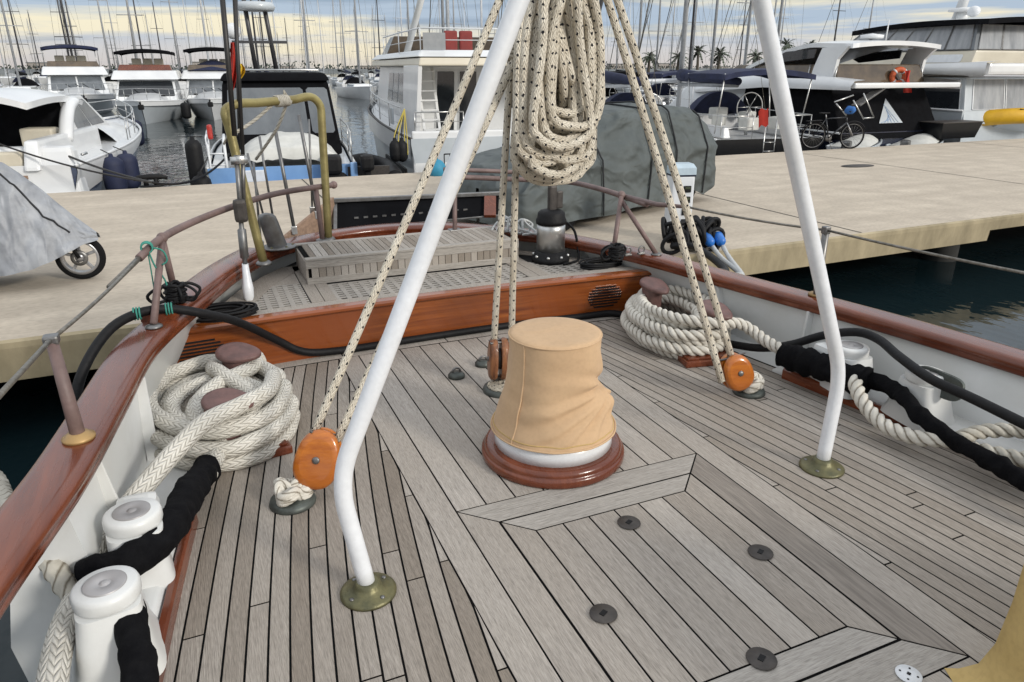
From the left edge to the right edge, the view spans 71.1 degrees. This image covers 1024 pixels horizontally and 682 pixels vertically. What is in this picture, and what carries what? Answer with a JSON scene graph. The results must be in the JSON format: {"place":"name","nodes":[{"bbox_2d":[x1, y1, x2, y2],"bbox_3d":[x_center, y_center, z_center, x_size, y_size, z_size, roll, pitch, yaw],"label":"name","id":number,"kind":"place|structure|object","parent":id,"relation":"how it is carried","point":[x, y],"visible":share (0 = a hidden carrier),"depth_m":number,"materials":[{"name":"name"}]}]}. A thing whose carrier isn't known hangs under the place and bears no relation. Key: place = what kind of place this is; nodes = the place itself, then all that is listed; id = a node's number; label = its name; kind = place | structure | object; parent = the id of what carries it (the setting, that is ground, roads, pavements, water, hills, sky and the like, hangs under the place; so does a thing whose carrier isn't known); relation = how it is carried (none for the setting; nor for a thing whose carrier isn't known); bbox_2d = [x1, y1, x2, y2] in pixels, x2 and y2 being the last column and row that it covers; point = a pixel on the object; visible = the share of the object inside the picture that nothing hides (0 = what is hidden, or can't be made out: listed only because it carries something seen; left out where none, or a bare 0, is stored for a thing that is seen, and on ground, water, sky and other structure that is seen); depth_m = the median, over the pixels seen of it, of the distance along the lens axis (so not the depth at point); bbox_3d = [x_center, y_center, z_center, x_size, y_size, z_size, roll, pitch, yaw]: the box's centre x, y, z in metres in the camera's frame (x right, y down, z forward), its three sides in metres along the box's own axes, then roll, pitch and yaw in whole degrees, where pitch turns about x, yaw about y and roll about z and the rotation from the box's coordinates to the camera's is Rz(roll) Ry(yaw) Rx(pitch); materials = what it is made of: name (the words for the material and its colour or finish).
{"place":"outdoors","nodes":[
{"label":"outdoors","id":0,"kind":"place"},
{"bbox_2d":[230,0,244,135],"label":"ensign","id":1,"kind":"object","parent":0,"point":[233,60],"visible":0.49,"depth_m":3.99,"materials":[{"name":"red fabric"}]},
{"bbox_2d":[0,68,731,73],"bbox_3d":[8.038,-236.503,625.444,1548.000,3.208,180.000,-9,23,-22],"label":"shore","id":2,"kind":"structure","parent":0,"point":[183,69],"depth_m":487.11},
{"bbox_2d":[0,60,741,68],"bbox_3d":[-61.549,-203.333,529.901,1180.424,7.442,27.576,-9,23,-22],"label":"treeline","id":3,"kind":"object","parent":2,"relation":"on","point":[18,66],"visible":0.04,"depth_m":492.48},
{"bbox_2d":[0,138,1023,340],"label":"quay","id":4,"kind":"structure","parent":0,"point":[49,297],"depth_m":11.73,"materials":[{"name":"concrete"}]},
{"bbox_2d":[0,162,105,278],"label":"covered scooter","id":5,"kind":"object","parent":4,"relation":"on","point":[39,227],"visible":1,"depth_m":7.31,"materials":[{"name":"fabric"}]},
{"bbox_2d":[135,174,167,187],"bbox_3d":[-6.985,-3.110,13.860,0.617,0.245,0.264,-9,23,-22],"label":"quay cleat","id":6,"kind":"object","parent":4,"relation":"on","point":[155,177],"visible":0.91,"depth_m":13.82,"materials":[{"name":"black metal"}]},
{"bbox_2d":[0,217,992,382],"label":"quay edge","id":7,"kind":"object","parent":4,"relation":"attached to","point":[16,354],"visible":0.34,"depth_m":9.40,"materials":[{"name":"concrete"}]},
{"bbox_2d":[458,101,717,230],"bbox_3d":[1.243,-2.915,11.379,4.780,1.642,1.949,-19,28,-40],"label":"covered car","id":8,"kind":"object","parent":4,"relation":"on","point":[624,161],"visible":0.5,"depth_m":10.61,"materials":[{"name":"grey fabric"}]},
{"bbox_2d":[664,162,696,242],"bbox_3d":[2.204,-1.816,9.402,0.360,1.000,0.325,-3,21,-9],"label":"power pedestal","id":9,"kind":"object","parent":4,"relation":"on","point":[687,171],"visible":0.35,"depth_m":9.26,"materials":[{"name":"white plastic"}]},
{"bbox_2d":[660,215,744,274],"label":"power cables","id":10,"kind":"object","parent":4,"relation":"on","point":[711,232],"visible":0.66,"depth_m":8.76,"materials":[{"name":"black rubber"}]},
{"bbox_2d":[800,110,864,148],"bbox_3d":[9.052,-5.962,20.247,1.831,1.038,0.602,4,21,9],"label":"bicycle","id":11,"kind":"object","parent":4,"relation":"on","point":[828,137],"visible":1,"depth_m":20.19,"materials":[{"name":"metal"}]},
{"bbox_2d":[990,213,1023,229],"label":"quay end edge","id":12,"kind":"object","parent":4,"relation":"attached to","point":[1008,221],"visible":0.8,"depth_m":11.21,"materials":[{"name":"concrete"}]},
{"bbox_2d":[0,73,1023,681],"bbox_3d":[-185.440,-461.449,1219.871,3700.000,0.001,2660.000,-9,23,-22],"label":"water","id":13,"kind":"structure","parent":0,"point":[974,299],"depth_m":10.70,"materials":[{"name":"black liquid"}]},
{"bbox_2d":[1,0,41,89],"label":"moored sailing boat","id":14,"kind":"object","parent":13,"relation":"on","point":[15,80],"visible":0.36,"depth_m":86.23,"materials":[{"name":"metal"}]},
{"bbox_2d":[0,0,47,90],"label":"moored sailing boat","id":15,"kind":"object","parent":13,"relation":"on","point":[26,83],"visible":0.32,"depth_m":66.01,"materials":[{"name":"white metal"}]},
{"bbox_2d":[0,87,141,192],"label":"sport cruiser","id":16,"kind":"object","parent":13,"relation":"on","point":[57,127],"visible":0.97,"depth_m":15.44,"materials":[{"name":"white plastic"}]},
{"bbox_2d":[0,143,151,182],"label":"mooring line","id":17,"kind":"object","parent":16,"relation":"attached to","point":[120,174],"visible":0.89,"depth_m":13.50,"materials":[{"name":"fabric"}]},
{"bbox_2d":[78,99,103,124],"bbox_3d":[-10.329,-5.619,17.553,0.097,0.617,1.612,-5,21,-13],"label":"window","id":18,"kind":"structure","parent":16,"relation":"in","point":[91,115],"depth_m":17.50,"materials":[{"name":"grey glass"}]},
{"bbox_2d":[100,149,127,189],"bbox_3d":[-8.703,-3.698,15.662,0.460,0.961,0.453,-9,23,-22],"label":"fender","id":19,"kind":"object","parent":16,"relation":"hanging from","point":[112,163],"visible":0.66,"depth_m":15.52,"materials":[{"name":"plastic"}]},
{"bbox_2d":[113,146,140,188],"bbox_3d":[-8.722,-3.929,16.266,0.460,0.961,0.453,-9,23,-22],"label":"fender","id":20,"kind":"object","parent":16,"relation":"hanging from","point":[130,162],"visible":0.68,"depth_m":16.13,"materials":[{"name":"plastic"}]},
{"bbox_2d":[40,45,115,113],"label":"flybridge yacht","id":21,"kind":"object","parent":13,"relation":"on","point":[82,76],"visible":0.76,"depth_m":52.02,"materials":[{"name":"grey plastic"}]},
{"bbox_2d":[88,0,116,92],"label":"moored sailing boat","id":22,"kind":"object","parent":13,"relation":"on","point":[110,81],"visible":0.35,"depth_m":90.90,"materials":[{"name":"grey metal"}]},
{"bbox_2d":[111,49,187,123],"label":"flybridge yacht","id":23,"kind":"object","parent":13,"relation":"on","point":[150,91],"visible":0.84,"depth_m":44.23,"materials":[{"name":"white plastic"}]},
{"bbox_2d":[160,0,188,93],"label":"moored sailing boat","id":24,"kind":"object","parent":13,"relation":"on","point":[182,83],"visible":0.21,"depth_m":93.34,"materials":[{"name":"grey metal"}]},
{"bbox_2d":[181,47,225,119],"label":"flybridge yacht","id":25,"kind":"object","parent":13,"relation":"on","point":[203,88],"visible":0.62,"depth_m":46.79,"materials":[{"name":"grey plastic"}]},
{"bbox_2d":[205,0,355,183],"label":"motor boat","id":26,"kind":"object","parent":13,"relation":"on","point":[261,84],"visible":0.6,"depth_m":16.99,"materials":[{"name":"white paint"}]},
{"bbox_2d":[185,136,205,184],"bbox_3d":[-6.693,-3.712,15.192,0.340,1.220,0.336,-1,21,-4],"label":"fender","id":27,"kind":"object","parent":26,"relation":"hanging from","point":[194,154],"visible":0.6,"depth_m":15.02,"materials":[{"name":"black rubber"}]},
{"bbox_2d":[294,0,322,71],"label":"moored sailing boat","id":28,"kind":"object","parent":13,"relation":"on","point":[300,20],"visible":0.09,"depth_m":74.55,"materials":[{"name":"grey metal"}]},
{"bbox_2d":[335,0,355,86],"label":"moored sailing boat","id":29,"kind":"object","parent":13,"relation":"on","point":[340,83],"visible":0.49,"depth_m":101.64,"materials":[{"name":"grey metal"}]},
{"bbox_2d":[335,0,376,99],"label":"moored sailing boat","id":30,"kind":"object","parent":13,"relation":"on","point":[356,88],"visible":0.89,"depth_m":75.72,"materials":[{"name":"grey metal"}]},
{"bbox_2d":[342,153,401,176],"bbox_3d":[-3.567,-4.196,17.419,1.692,0.940,3.118,-5,21,-13],"label":"rubber dinghy","id":31,"kind":"object","parent":13,"relation":"on","point":[364,164],"visible":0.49,"depth_m":16.32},
{"bbox_2d":[368,0,512,172],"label":"trawler yacht","id":32,"kind":"object","parent":13,"relation":"on","point":[420,77],"visible":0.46,"depth_m":19.05,"materials":[{"name":"white plastic"}]},
{"bbox_2d":[389,118,401,161],"bbox_3d":[-2.783,-4.921,17.235,0.280,1.171,0.495,5,21,13],"label":"fender","id":33,"kind":"object","parent":32,"relation":"hanging from","point":[394,147],"visible":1,"depth_m":17.15,"materials":[{"name":"black rubber"}]},
{"bbox_2d":[435,70,454,130],"bbox_3d":[-1.796,-6.419,19.239,0.595,1.578,0.030,-6,22,-16],"label":"salon door","id":34,"kind":"structure","parent":32,"relation":"in","point":[445,79],"depth_m":19.16,"materials":[{"name":"black glass"}]},
{"bbox_2d":[458,70,476,129],"bbox_3d":[-1.201,-6.486,19.415,0.556,1.578,0.030,-6,22,-16],"label":"salon door","id":35,"kind":"structure","parent":32,"relation":"in","point":[464,104],"depth_m":19.36,"materials":[{"name":"black glass"}]},
{"bbox_2d":[0,222,1023,681],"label":"sailing yacht","id":36,"kind":"object","parent":13,"relation":"on","point":[710,530],"visible":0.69,"depth_m":2.57,"materials":[{"name":"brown wood"}]},
{"bbox_2d":[0,471,76,599],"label":"mooring rope","id":37,"kind":"object","parent":36,"relation":"attached to","point":[59,576],"visible":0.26,"depth_m":2.06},
{"bbox_2d":[42,333,95,445],"bbox_3d":[-1.396,0.148,2.258,0.105,0.314,0.198,-9,23,-22],"label":"lifeline stanchion","id":38,"kind":"object","parent":36,"relation":"on","point":[78,433],"visible":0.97,"depth_m":2.25,"materials":[{"name":"gold metal"}]},
{"bbox_2d":[69,492,197,681],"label":"mooring fairlead","id":39,"kind":"object","parent":36,"relation":"on","point":[103,600],"visible":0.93,"depth_m":1.93,"materials":[{"name":"white paint"}]},
{"bbox_2d":[114,599,159,681],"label":"chafe sleeve","id":40,"kind":"object","parent":39,"relation":"attached to","point":[137,656],"visible":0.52,"depth_m":1.79,"materials":[{"name":"black fabric"}]},
{"bbox_2d":[74,455,220,580],"bbox_3d":[-1.130,0.581,2.389,0.220,0.186,0.756,2,21,4],"label":"chafe sleeve","id":41,"kind":"object","parent":39,"relation":"attached to","point":[149,550],"visible":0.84,"depth_m":2.21,"materials":[{"name":"black fabric"}]},
{"bbox_2d":[196,301,258,322],"bbox_3d":[-1.552,-0.157,3.845,0.368,0.070,0.185,-9,23,-22],"label":"cord coil","id":42,"kind":"object","parent":36,"relation":"on","point":[240,309],"visible":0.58,"depth_m":3.86,"materials":[{"name":"black fabric"}]},
{"bbox_2d":[135,181,336,329],"bbox_3d":[-1.522,-0.580,4.065,0.281,0.379,1.982,4,21,11],"label":"pushpit rail","id":43,"kind":"object","parent":36,"relation":"on","point":[160,239],"visible":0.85,"depth_m":3.55,"materials":[{"name":"metal"}]},
{"bbox_2d":[0,256,141,398],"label":"lifeline wire","id":44,"kind":"object","parent":43,"relation":"attached to","point":[110,286],"visible":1,"depth_m":2.39,"materials":[{"name":"metal"}]},
{"bbox_2d":[146,280,201,304],"bbox_3d":[-1.627,-0.231,3.449,0.237,0.106,0.122,-6,22,-16],"label":"cord wrap","id":45,"kind":"object","parent":43,"relation":"attached to","point":[174,292],"visible":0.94,"depth_m":3.43,"materials":[{"name":"black fabric"}]},
{"bbox_2d":[220,93,334,265],"bbox_3d":[-1.410,-1.032,4.454,0.209,0.951,0.830,7,22,19],"label":"gangway hoop","id":46,"kind":"object","parent":43,"relation":"attached to","point":[316,100],"visible":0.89,"depth_m":4.27,"materials":[{"name":"gold metal"}]},
{"bbox_2d":[223,90,291,159],"bbox_3d":[-1.505,-1.288,4.353,0.322,0.444,0.650,-2,21,-4],"label":"lashing rope","id":47,"kind":"object","parent":46,"relation":"attached to","point":[284,99],"visible":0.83,"depth_m":4.38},
{"bbox_2d":[220,0,253,300],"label":"backstay","id":48,"kind":"object","parent":36,"relation":"on","point":[240,210],"visible":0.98,"depth_m":3.95,"materials":[{"name":"metal"}]},
{"bbox_2d":[201,342,292,457],"bbox_3d":[-1.282,0.237,3.299,0.340,0.299,0.866,-12,24,-28],"label":"mooring bitt","id":49,"kind":"object","parent":36,"relation":"on","point":[230,355],"visible":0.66,"depth_m":3.37,"materials":[{"name":"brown wood"}]},
{"bbox_2d":[36,352,299,681],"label":"mooring rope","id":50,"kind":"object","parent":49,"relation":"attached to","point":[265,425],"visible":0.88,"depth_m":2.94,"materials":[{"name":"fabric"}]},
{"bbox_2d":[258,213,295,250],"bbox_3d":[-1.522,-0.713,4.627,0.230,0.228,0.184,-9,23,-22],"label":"stern bitt","id":51,"kind":"object","parent":36,"relation":"on","point":[275,240],"visible":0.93,"depth_m":4.60,"materials":[{"name":"metal"}]},
{"bbox_2d":[269,477,315,515],"bbox_3d":[-0.834,0.566,2.710,0.174,0.105,0.174,-9,23,-22],"label":"rope pad eye","id":52,"kind":"object","parent":36,"relation":"on","point":[293,496],"visible":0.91,"depth_m":2.67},
{"bbox_2d":[293,427,341,491],"bbox_3d":[-0.741,0.450,2.734,0.180,0.242,0.138,-1,21,-2],"label":"tackle block","id":53,"kind":"object","parent":52,"relation":"attached to","point":[315,458],"depth_m":2.69,"materials":[{"name":"wood"}]},
{"bbox_2d":[311,0,503,429],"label":"tackle rope","id":54,"kind":"object","parent":53,"relation":"attached to","point":[399,236],"visible":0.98,"depth_m":2.82,"materials":[{"name":"fabric"}]},
{"bbox_2d":[335,58,512,441],"bbox_3d":[-0.323,-0.428,2.907,0.033,1.431,1.148,16,26,36],"label":"tackle rope","id":55,"kind":"object","parent":53,"relation":"attached to","point":[348,414],"visible":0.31,"depth_m":2.97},
{"bbox_2d":[246,115,510,243],"bbox_3d":[-0.973,-1.242,5.594,2.069,1.016,0.805,-9,23,-22],"label":"gangway","id":56,"kind":"object","parent":36,"relation":"on","point":[353,211],"visible":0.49,"depth_m":5.83,"materials":[{"name":"black metal"}]},
{"bbox_2d":[295,226,518,284],"bbox_3d":[-0.699,-0.597,4.847,1.422,0.161,0.472,-9,23,-22],"label":"deck step","id":57,"kind":"object","parent":36,"relation":"on","point":[328,261],"visible":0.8,"depth_m":4.68,"materials":[{"name":"grey wood"}]},
{"bbox_2d":[334,0,529,611],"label":"gallows leg","id":58,"kind":"object","parent":36,"relation":"on","point":[365,588],"visible":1,"depth_m":2.02,"materials":[{"name":"white paint"}]},
{"bbox_2d":[483,380,504,397],"bbox_3d":[-0.049,0.230,3.671,0.204,0.048,0.204,-9,23,-22],"label":"rope pad eye","id":59,"kind":"object","parent":36,"relation":"on","point":[492,388],"visible":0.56,"depth_m":3.62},
{"bbox_2d":[487,337,508,380],"bbox_3d":[-0.070,0.096,3.656,0.115,0.240,0.151,-3,21,-9],"label":"tackle block","id":60,"kind":"object","parent":59,"relation":"attached to","point":[497,359],"depth_m":3.60,"materials":[{"name":"brown wood"}]},
{"bbox_2d":[491,61,518,340],"bbox_3d":[-0.030,-0.706,3.370,0.166,1.781,0.043,-4,21,-10],"label":"tackle rope","id":61,"kind":"object","parent":60,"relation":"attached to","point":[502,206],"visible":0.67,"depth_m":3.42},
{"bbox_2d":[510,0,604,185],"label":"rope hank","id":62,"kind":"object","parent":61,"relation":"hanging from","point":[559,78],"visible":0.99,"depth_m":3.01,"materials":[{"name":"fabric"}]},
{"bbox_2d":[491,215,536,235],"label":"white cables","id":63,"kind":"object","parent":36,"relation":"on","point":[521,229],"visible":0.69,"depth_m":5.11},
{"bbox_2d":[72,304,1023,429],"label":"black hose","id":64,"kind":"object","parent":36,"relation":"on","point":[117,323],"visible":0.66,"depth_m":3.43,"materials":[{"name":"rubber"}]},
{"bbox_2d":[482,317,623,489],"bbox_3d":[0.175,0.216,2.993,0.610,0.558,0.610,-9,23,-22],"label":"capstan","id":65,"kind":"object","parent":36,"relation":"on","point":[552,423],"visible":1,"depth_m":2.82,"materials":[{"name":"beige fabric"}]},
{"bbox_2d":[531,208,579,264],"bbox_3d":[0.291,-0.717,4.897,0.320,0.358,0.264,10,23,25],"label":"winch","id":66,"kind":"object","parent":36,"relation":"on","point":[550,249],"visible":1,"depth_m":4.84,"materials":[{"name":"silver metal"}]},
{"bbox_2d":[443,167,681,255],"bbox_3d":[0.398,-0.907,4.929,1.952,0.464,0.730,14,25,32],"label":"pushpit rail","id":67,"kind":"object","parent":36,"relation":"on","point":[622,196],"visible":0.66,"depth_m":4.64,"materials":[{"name":"metal"}]},
{"bbox_2d":[600,242,626,260],"bbox_3d":[0.640,-0.562,4.516,0.231,0.105,0.116,-9,23,-22],"label":"cord wrap","id":68,"kind":"object","parent":67,"relation":"attached to","point":[616,251],"visible":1,"depth_m":4.48,"materials":[{"name":"black fabric"}]},
{"bbox_2d":[547,0,602,209],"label":"backstay","id":69,"kind":"object","parent":36,"relation":"attached to","point":[555,199],"visible":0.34,"depth_m":4.82,"materials":[{"name":"metal"}]},
{"bbox_2d":[578,257,622,269],"bbox_3d":[0.603,-0.523,4.819,0.341,0.060,0.139,-9,23,-22],"label":"cord coil","id":70,"kind":"object","parent":36,"relation":"on","point":[588,264],"visible":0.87,"depth_m":4.78,"materials":[{"name":"black fabric"}]},
{"bbox_2d":[639,277,732,367],"bbox_3d":[1.002,-0.158,4.307,0.328,0.320,0.860,-4,21,-11],"label":"mooring bitt","id":71,"kind":"object","parent":36,"relation":"on","point":[654,289],"visible":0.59,"depth_m":4.04,"materials":[{"name":"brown wood"}]},
{"bbox_2d":[620,285,781,358],"bbox_3d":[1.099,-0.053,4.118,0.638,0.270,1.388,-9,23,-22],"label":"mooring rope","id":72,"kind":"object","parent":71,"relation":"attached to","point":[674,319],"visible":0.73,"depth_m":4.07,"materials":[{"name":"fabric"}]},
{"bbox_2d":[732,371,765,398],"bbox_3d":[1.206,0.213,3.635,0.164,0.105,0.164,-9,23,-22],"label":"rope pad eye","id":73,"kind":"object","parent":36,"relation":"on","point":[755,390],"visible":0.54,"depth_m":3.58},
{"bbox_2d":[719,352,753,391],"bbox_3d":[1.119,0.152,3.577,0.167,0.205,0.134,-9,23,-22],"label":"tackle block","id":74,"kind":"object","parent":73,"relation":"attached to","point":[738,370],"depth_m":3.53,"materials":[{"name":"wood"}]},
{"bbox_2d":[603,0,724,382],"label":"tackle rope","id":75,"kind":"object","parent":74,"relation":"attached to","point":[633,82],"visible":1,"depth_m":3.29,"materials":[{"name":"fabric"}]},
{"bbox_2d":[613,0,733,357],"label":"tackle rope","id":76,"kind":"object","parent":74,"relation":"attached to","point":[645,82],"visible":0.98,"depth_m":3.30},
{"bbox_2d":[751,0,844,478],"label":"gallows leg","id":77,"kind":"object","parent":36,"relation":"on","point":[822,463],"visible":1,"depth_m":2.55,"materials":[{"name":"white paint"}]},
{"bbox_2d":[808,226,830,296],"bbox_3d":[1.649,-0.355,3.848,0.117,0.548,0.108,-9,23,-22],"label":"lifeline stanchion","id":78,"kind":"object","parent":36,"relation":"on","point":[824,236],"visible":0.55,"depth_m":3.73,"materials":[{"name":"metal"}]},
{"bbox_2d":[689,206,1023,273],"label":"lifeline wire","id":79,"kind":"object","parent":78,"relation":"attached to","point":[900,247],"visible":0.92,"depth_m":3.39,"materials":[{"name":"metal"}]},
{"bbox_2d":[772,340,1023,451],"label":"mooring fairlead","id":80,"kind":"object","parent":36,"relation":"on","point":[925,394],"visible":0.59,"depth_m":3.26,"materials":[{"name":"white paint"}]},
{"bbox_2d":[775,343,873,393],"bbox_3d":[1.539,0.130,3.554,0.146,0.162,0.480,-13,24,-30],"label":"chafe sleeve","id":81,"kind":"object","parent":80,"relation":"attached to","point":[802,361],"visible":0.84,"depth_m":3.55,"materials":[{"name":"black fabric"}]},
{"bbox_2d":[848,374,948,447],"bbox_3d":[1.676,0.281,3.240,0.213,0.174,0.738,-6,22,-15],"label":"fairlead rope","id":82,"kind":"object","parent":80,"relation":"on","point":[874,417],"visible":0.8,"depth_m":3.12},
{"bbox_2d":[867,372,1023,491],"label":"chafe sleeve","id":83,"kind":"object","parent":80,"relation":"attached to","point":[1005,468],"visible":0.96,"depth_m":2.94,"materials":[{"name":"black fabric"}]},
{"bbox_2d":[921,366,964,400],"bbox_3d":[1.882,0.186,3.163,0.038,0.104,0.230,-9,23,-22],"label":"bulwark plate","id":84,"kind":"object","parent":36,"relation":"attached to","point":[952,379],"visible":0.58,"depth_m":3.12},
{"bbox_2d":[945,565,1023,681],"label":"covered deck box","id":85,"kind":"object","parent":36,"relation":"on","point":[1002,660],"visible":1,"depth_m":1.83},
{"bbox_2d":[956,422,1023,468],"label":"heaped rope","id":86,"kind":"object","parent":36,"relation":"on","point":[973,433],"visible":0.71,"depth_m":2.90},
{"bbox_2d":[608,0,683,104],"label":"sailing boat","id":87,"kind":"object","parent":13,"relation":"on","point":[662,89],"visible":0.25,"depth_m":42.74,"materials":[{"name":"white plastic"}]},
{"bbox_2d":[601,4,703,118],"bbox_3d":[2.972,-11.832,22.421,3.261,12.750,9.552,-6,22,-14],"label":"sailing boat","id":88,"kind":"object","parent":13,"relation":"on","point":[617,80],"visible":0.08,"depth_m":22.27,"materials":[{"name":"white plastic"}]},
{"bbox_2d":[651,0,739,94],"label":"sailing boat","id":89,"kind":"object","parent":13,"relation":"on","point":[691,38],"visible":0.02,"depth_m":46.48,"materials":[{"name":"grey metal"}]},
{"bbox_2d":[666,0,739,104],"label":"sailing boat","id":90,"kind":"object","parent":13,"relation":"on","point":[714,34],"visible":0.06,"depth_m":39.14,"materials":[{"name":"grey metal"}]},
{"bbox_2d":[631,0,821,155],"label":"sailing boat","id":91,"kind":"object","parent":13,"relation":"on","point":[747,131],"visible":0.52,"depth_m":21.52,"materials":[{"name":"blue"}]},
{"bbox_2d":[713,1,789,65],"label":"sailing boat","id":92,"kind":"object","parent":13,"relation":"on","point":[747,39],"depth_m":48.57,"materials":[{"name":"grey metal"}]},
{"bbox_2d":[669,20,961,149],"bbox_3d":[9.971,-9.649,27.927,4.560,4.750,13.800,-8,22,-19],"label":"sport yacht","id":93,"kind":"object","parent":13,"relation":"on","point":[899,114],"visible":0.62,"depth_m":23.12,"materials":[{"name":"black plastic"}]},
{"bbox_2d":[834,88,885,119],"bbox_3d":[10.494,-7.111,21.434,2.500,0.932,0.457,-15,26,-35],"label":"passerelle","id":94,"kind":"object","parent":93,"relation":"attached to","point":[864,99],"visible":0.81,"depth_m":21.48,"materials":[{"name":"metal"}]},
{"bbox_2d":[879,98,902,122],"bbox_3d":[12.071,-7.401,23.025,0.986,0.735,0.425,-8,22,-19],"label":"triangular window","id":95,"kind":"structure","parent":93,"relation":"in","point":[884,115],"depth_m":23.03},
{"bbox_2d":[826,134,881,148],"bbox_3d":[10.968,-6.061,22.726,1.311,0.987,3.148,16,26,36],"label":"dinghy","id":96,"kind":"object","parent":13,"relation":"on","point":[869,140],"visible":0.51,"depth_m":22.03,"materials":[{"name":"white plastic"}]},
{"bbox_2d":[885,133,943,145],"bbox_3d":[13.239,-6.231,23.341,2.849,0.987,1.311,-19,28,-40],"label":"dinghy","id":97,"kind":"object","parent":13,"relation":"on","point":[923,138],"visible":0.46,"depth_m":22.83,"materials":[{"name":"white plastic"}]},
{"bbox_2d":[841,0,1023,142],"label":"motor yacht","id":98,"kind":"object","parent":13,"relation":"on","point":[970,53],"visible":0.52,"depth_m":24.43,"materials":[{"name":"white plastic"}]},
{"bbox_2d":[923,79,961,109],"bbox_3d":[14.853,-8.600,24.932,0.100,0.980,1.907,-7,22,-18],"label":"window","id":99,"kind":"structure","parent":98,"relation":"in","point":[941,98],"depth_m":24.77,"materials":[{"name":"black glass"}]},
{"bbox_2d":[982,108,1023,131],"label":"inflatable boat","id":100,"kind":"object","parent":98,"relation":"on","point":[1009,118],"visible":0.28,"depth_m":24.30,"materials":[{"name":"yellow rubber"}]},
{"bbox_2d":[920,244,959,261],"bbox_3d":[7.316,-1.207,12.396,0.560,1.530,0.560,-9,23,-22],"label":"quay pile","id":101,"kind":"object","parent":13,"relation":"in","point":[952,251],"depth_m":12.04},
{"bbox_2d":[0,0,1023,68],"label":"sky","id":102,"kind":"structure","parent":0,"point":[814,16],"materials":[{"name":"white"}]},
{"bbox_2d":[920,120,983,138],"bbox_3d":[14.336,-6.922,23.438,1.920,0.510,0.860,-9,23,-22],"label":"dinghy","id":103,"kind":"object","parent":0,"point":[945,129],"visible":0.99,"depth_m":23.11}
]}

